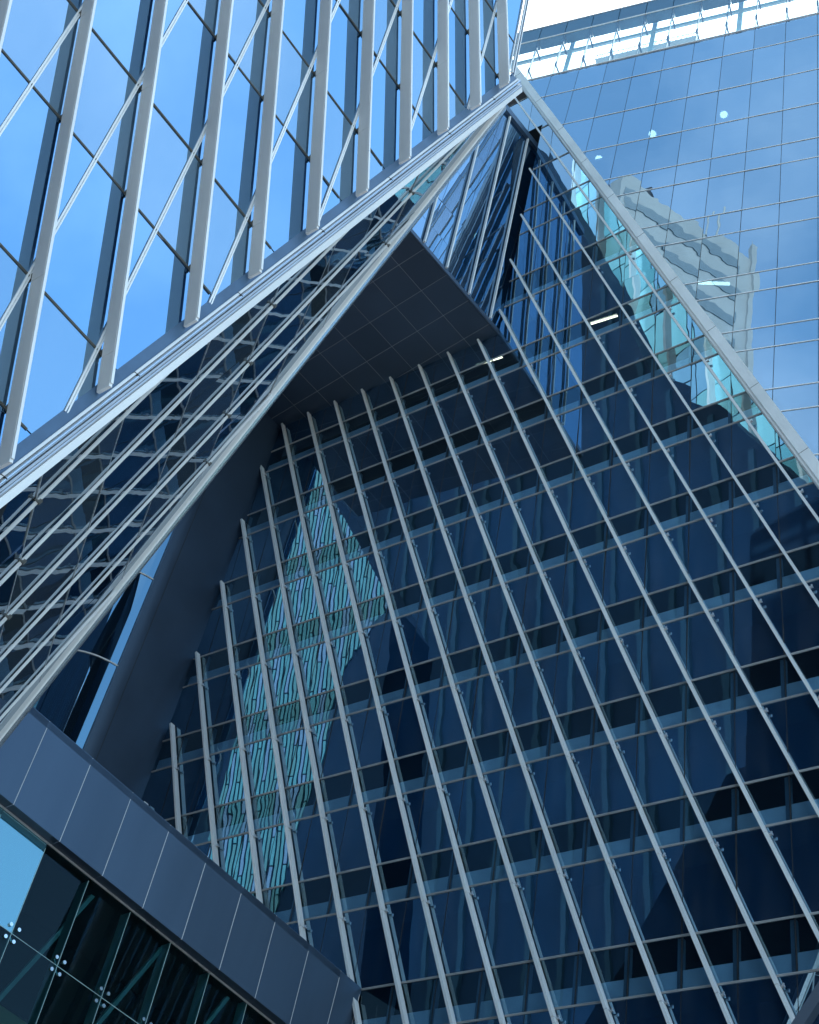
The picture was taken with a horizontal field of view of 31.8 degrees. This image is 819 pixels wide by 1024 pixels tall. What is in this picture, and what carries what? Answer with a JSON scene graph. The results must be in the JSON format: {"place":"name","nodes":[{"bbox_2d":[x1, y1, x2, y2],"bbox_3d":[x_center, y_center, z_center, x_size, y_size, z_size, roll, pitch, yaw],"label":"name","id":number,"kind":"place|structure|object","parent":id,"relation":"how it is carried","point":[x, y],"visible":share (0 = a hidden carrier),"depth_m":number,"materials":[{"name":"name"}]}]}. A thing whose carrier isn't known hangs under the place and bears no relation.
{"place":"outdoors","nodes":[
{"label":"outdoors","id":0,"kind":"place"},
{"bbox_2d":[33,414,284,798],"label":"dark corner wall","id":1,"kind":"structure","parent":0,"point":[108,699],"depth_m":58.91,"materials":[{"name":"grey dark blue-grey metal panel"}]},
{"bbox_2d":[141,66,818,1023],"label":"leaning glass facade","id":2,"kind":"structure","parent":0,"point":[497,700],"depth_m":48.82,"materials":[{"name":"glass"}]},
{"bbox_2d":[0,707,360,1023],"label":"entrance canopy","id":3,"kind":"object","parent":2,"relation":"attached to","point":[70,801],"visible":0.96,"depth_m":39.16,"materials":[{"name":"grey metal"}]},
{"bbox_2d":[266,105,537,456],"bbox_3d":[-2.026,-12.804,70.458,14.056,15.867,10.425,-27,-61,33],"label":"overhang soffit","id":4,"kind":"object","parent":2,"relation":"attached to","point":[439,286],"visible":0.33,"depth_m":64.27,"materials":[{"name":"dark metal panels"}]},
{"bbox_2d":[590,313,617,324],"bbox_3d":[7.988,-7.933,59.280,1.277,0.174,0.158,-14,-54,26],"label":"tube light","id":5,"kind":"object","parent":2,"relation":"attached to","point":[604,318],"visible":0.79,"depth_m":59.23,"materials":[{"name":"metal"}]},
{"bbox_2d":[507,0,818,460],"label":"glass tower","id":6,"kind":"structure","parent":0,"point":[702,155],"depth_m":64.95,"materials":[{"name":"blue glass"}]},
{"bbox_2d":[510,0,816,78],"label":"sky","id":7,"kind":"structure","parent":0,"point":[540,13],"materials":[{"name":"white"}]},
{"bbox_2d":[791,981,818,1023],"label":"steel edge beam","id":8,"kind":"structure","parent":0,"point":[808,1012],"depth_m":27.43,"materials":[{"name":"grey metal"}]},
{"bbox_3d":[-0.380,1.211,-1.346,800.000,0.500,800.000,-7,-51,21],"label":"pavement","id":9,"kind":"structure","parent":0,"visible":0},
{"bbox_2d":[0,808,270,1023],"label":"lobby glass wall","id":10,"kind":"structure","parent":9,"relation":"on","point":[77,946],"depth_m":39.45,"materials":[{"name":"glass"}]},
{"bbox_2d":[0,0,528,747],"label":"glass wing","id":11,"kind":"structure","parent":9,"relation":"on","point":[212,212],"depth_m":26.77,"materials":[{"name":"blue glass"}]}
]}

